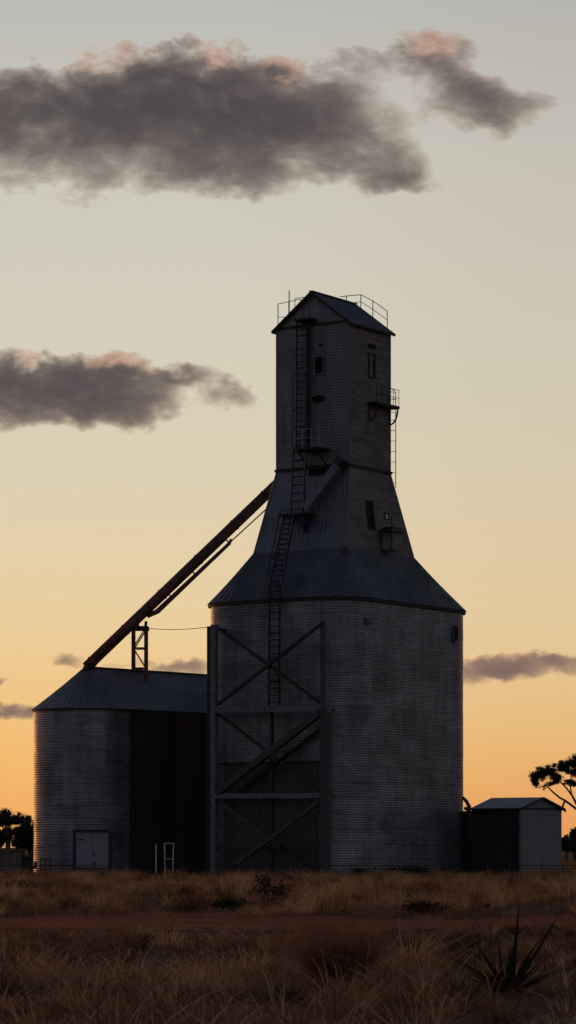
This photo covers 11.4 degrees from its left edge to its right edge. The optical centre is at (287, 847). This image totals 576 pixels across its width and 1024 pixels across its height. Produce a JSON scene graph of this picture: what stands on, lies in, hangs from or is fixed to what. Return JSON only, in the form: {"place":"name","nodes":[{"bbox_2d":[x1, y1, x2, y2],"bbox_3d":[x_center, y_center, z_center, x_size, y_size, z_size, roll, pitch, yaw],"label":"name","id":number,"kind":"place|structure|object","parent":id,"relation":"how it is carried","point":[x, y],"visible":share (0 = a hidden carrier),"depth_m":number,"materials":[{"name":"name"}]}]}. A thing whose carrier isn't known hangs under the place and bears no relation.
{"place":"outdoors","nodes":[
{"label":"outdoors","id":0,"kind":"place"},
{"bbox_2d":[22,855,36,872],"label":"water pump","id":1,"kind":"object","parent":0,"point":[27,860],"visible":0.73,"depth_m":150.79,"materials":[{"name":"metal"}]},
{"bbox_2d":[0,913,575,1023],"bbox_3d":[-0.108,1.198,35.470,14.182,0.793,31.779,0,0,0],"label":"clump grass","id":2,"kind":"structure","parent":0,"point":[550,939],"depth_m":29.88,"materials":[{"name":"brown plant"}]},
{"bbox_2d":[0,848,575,1023],"bbox_3d":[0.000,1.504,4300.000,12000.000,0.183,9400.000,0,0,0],"label":"ground","id":3,"kind":"structure","parent":0,"point":[470,1017],"depth_m":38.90,"materials":[{"name":"brown plant"}]},
{"bbox_2d":[0,849,25,874],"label":"stock tank","id":4,"kind":"object","parent":3,"relation":"on","point":[10,856],"visible":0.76,"depth_m":150.50,"materials":[{"name":"grey metal"}]},
{"bbox_2d":[1,877,29,888],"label":"shrub","id":5,"kind":"object","parent":3,"relation":"on","point":[22,882],"visible":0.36,"depth_m":94.85,"materials":[{"name":"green plant"}]},
{"bbox_2d":[0,807,33,848],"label":"gum tree","id":6,"kind":"object","parent":3,"relation":"on","point":[7,819],"visible":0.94,"depth_m":187.86,"materials":[{"name":"green plant"}]},
{"bbox_2d":[12,825,33,869],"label":"gum tree","id":7,"kind":"object","parent":3,"relation":"on","point":[30,849],"visible":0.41,"depth_m":189.26,"materials":[{"name":"green plant"}]},
{"bbox_2d":[40,858,50,873],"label":"rail panel","id":8,"kind":"object","parent":3,"relation":"on","point":[44,869],"visible":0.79,"depth_m":149.62,"materials":[{"name":"metal"}]},
{"bbox_2d":[32,666,206,874],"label":"storage silo","id":9,"kind":"object","parent":3,"relation":"on","point":[120,766],"visible":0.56,"depth_m":157.79,"materials":[{"name":"metal"}]},
{"bbox_2d":[76,832,108,874],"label":"door","id":10,"kind":"structure","parent":9,"relation":"in","point":[91,847],"depth_m":156.14,"materials":[{"name":"paint"}]},
{"bbox_2d":[131,621,148,679],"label":"support trestle","id":11,"kind":"object","parent":9,"relation":"on","point":[134,644],"visible":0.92,"depth_m":161.49,"materials":[{"name":"metal"}]},
{"bbox_2d":[146,626,209,629],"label":"cable","id":12,"kind":"object","parent":11,"relation":"attached to","point":[176,629],"visible":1,"depth_m":157.85,"materials":[{"name":"metal"}]},
{"bbox_2d":[83,480,273,670],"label":"conveyor tube","id":13,"kind":"object","parent":11,"relation":"on","point":[173,583],"visible":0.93,"depth_m":160.13,"materials":[{"name":"metal"}]},
{"bbox_2d":[134,874,158,882],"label":"shrub","id":14,"kind":"object","parent":3,"relation":"on","point":[144,878],"visible":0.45,"depth_m":117.89,"materials":[{"name":"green plant"}]},
{"bbox_2d":[155,843,156,873],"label":"marker post","id":15,"kind":"object","parent":3,"relation":"on","point":[155,857],"visible":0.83,"depth_m":147.47,"materials":[{"name":"metal"}]},
{"bbox_2d":[164,843,173,874],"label":"step ladder","id":16,"kind":"object","parent":3,"relation":"on","point":[165,858],"visible":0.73,"depth_m":148.41,"materials":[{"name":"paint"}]},
{"bbox_2d":[176,866,207,875],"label":"shrub","id":17,"kind":"object","parent":3,"relation":"on","point":[195,869],"visible":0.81,"depth_m":144.53,"materials":[{"name":"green plant"}]},
{"bbox_2d":[207,895,256,909],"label":"shrub","id":18,"kind":"object","parent":3,"relation":"on","point":[227,904],"visible":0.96,"depth_m":68.94,"materials":[{"name":"green plant"}]},
{"bbox_2d":[242,867,296,908],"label":"shrub","id":19,"kind":"object","parent":3,"relation":"on","point":[264,890],"visible":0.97,"depth_m":71.96,"materials":[{"name":"green plant"}]},
{"bbox_2d":[207,621,334,874],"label":"steel frame","id":20,"kind":"object","parent":3,"relation":"on","point":[321,712],"visible":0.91,"depth_m":151.61,"materials":[{"name":"grey metal"}]},
{"bbox_2d":[0,866,575,916],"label":"tussock grass","id":21,"kind":"structure","parent":3,"relation":"on","point":[395,879],"depth_m":83.35,"materials":[{"name":"brown plant"}]},
{"bbox_2d":[0,862,575,875],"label":"wire fence","id":22,"kind":"object","parent":3,"relation":"on","point":[300,868],"visible":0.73,"depth_m":145.98,"materials":[{"name":"metal"}]},
{"bbox_2d":[207,290,465,875],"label":"grain elevator","id":23,"kind":"object","parent":3,"relation":"on","point":[333,549],"visible":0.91,"depth_m":154.17,"materials":[{"name":"metal"}]},
{"bbox_2d":[224,763,317,874],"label":"sliding door","id":24,"kind":"structure","parent":23,"relation":"in","point":[304,832],"depth_m":152.45,"materials":[{"name":"metal"}]},
{"bbox_2d":[314,355,324,374],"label":"window","id":25,"kind":"structure","parent":23,"relation":"in","point":[319,361],"depth_m":155.04,"materials":[{"name":"glass"}]},
{"bbox_2d":[365,500,375,529],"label":"window","id":26,"kind":"structure","parent":23,"relation":"in","point":[369,504],"depth_m":155.07,"materials":[{"name":"glass"}]},
{"bbox_2d":[368,352,375,378],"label":"window","id":27,"kind":"structure","parent":23,"relation":"in","point":[371,356],"depth_m":155.80,"materials":[{"name":"glass"}]},
{"bbox_2d":[224,912,451,985],"bbox_3d":[0.667,1.128,31.900,2.828,0.860,3.165,0,0,-44],"label":"spinifex tussock","id":28,"kind":"object","parent":3,"relation":"on","point":[359,952],"visible":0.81,"depth_m":31.80,"materials":[{"name":"brown plant"}]},
{"bbox_2d":[374,864,436,874],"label":"shrub","id":29,"kind":"object","parent":3,"relation":"on","point":[419,870],"visible":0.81,"depth_m":146.93,"materials":[{"name":"green plant"}]},
{"bbox_2d":[396,899,454,914],"bbox_3d":[2.986,1.327,63.133,1.408,0.440,1.140,0,0,-43],"label":"shrub","id":30,"kind":"object","parent":3,"relation":"on","point":[420,904],"visible":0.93,"depth_m":62.94,"materials":[{"name":"green plant"}]},
{"bbox_2d":[436,866,461,874],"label":"shrub","id":31,"kind":"object","parent":3,"relation":"on","point":[444,870],"visible":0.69,"depth_m":146.36,"materials":[{"name":"green plant"}]},
{"bbox_2d":[462,796,471,874],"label":"outlet pipe","id":32,"kind":"object","parent":3,"relation":"on","point":[468,808],"visible":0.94,"depth_m":157.31,"materials":[{"name":"metal"}]},
{"bbox_2d":[439,903,568,994],"bbox_3d":[2.199,1.042,29.519,1.345,0.956,0.499,0,0,0],"label":"spiky plant","id":33,"kind":"object","parent":3,"relation":"on","point":[508,980],"visible":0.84,"depth_m":29.45,"materials":[{"name":"green plant"}]},
{"bbox_2d":[462,797,565,874],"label":"shed","id":34,"kind":"structure","parent":3,"relation":"on","point":[517,831],"depth_m":158.35,"materials":[{"name":"metal"}]},
{"bbox_2d":[528,753,575,809],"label":"gum tree","id":35,"kind":"object","parent":3,"relation":"on","point":[543,773],"visible":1,"depth_m":204.84,"materials":[{"name":"green plant"}]},
{"bbox_2d":[562,834,573,860],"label":"bush","id":36,"kind":"object","parent":3,"relation":"on","point":[567,844],"visible":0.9,"depth_m":299.72,"materials":[{"name":"green plant"}]},
{"bbox_2d":[569,827,575,860],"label":"bush","id":37,"kind":"object","parent":3,"relation":"on","point":[572,835],"visible":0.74,"depth_m":309.68,"materials":[{"name":"green plant"}]},
{"bbox_2d":[0,912,575,931],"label":"dirt track","id":38,"kind":"structure","parent":0,"point":[68,920],"depth_m":58.27,"materials":[{"name":"brown soil"}]},
{"bbox_2d":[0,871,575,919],"bbox_3d":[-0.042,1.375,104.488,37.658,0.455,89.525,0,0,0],"label":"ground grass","id":39,"kind":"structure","parent":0,"point":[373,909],"depth_m":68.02,"materials":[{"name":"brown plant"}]},
{"bbox_2d":[0,905,575,939],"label":"track grass","id":40,"kind":"structure","parent":0,"point":[567,924],"depth_m":56.89,"materials":[{"name":"brown plant"}]},
{"bbox_2d":[0,0,575,847],"label":"sky","id":41,"kind":"structure","parent":0,"point":[171,170],"materials":[{"name":"orange"}]},
{"bbox_2d":[32,858,575,875],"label":"grass","id":42,"kind":"structure","parent":0,"point":[570,861],"depth_m":218.99,"materials":[{"name":"brown plant"}]},
{"bbox_2d":[298,869,324,874],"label":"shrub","id":43,"kind":"object","parent":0,"point":[313,872],"visible":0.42,"depth_m":144.42,"materials":[{"name":"green plant"}]},
{"bbox_2d":[352,867,369,875],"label":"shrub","id":44,"kind":"object","parent":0,"point":[359,870],"visible":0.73,"depth_m":146.28,"materials":[{"name":"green plant"}]}
]}

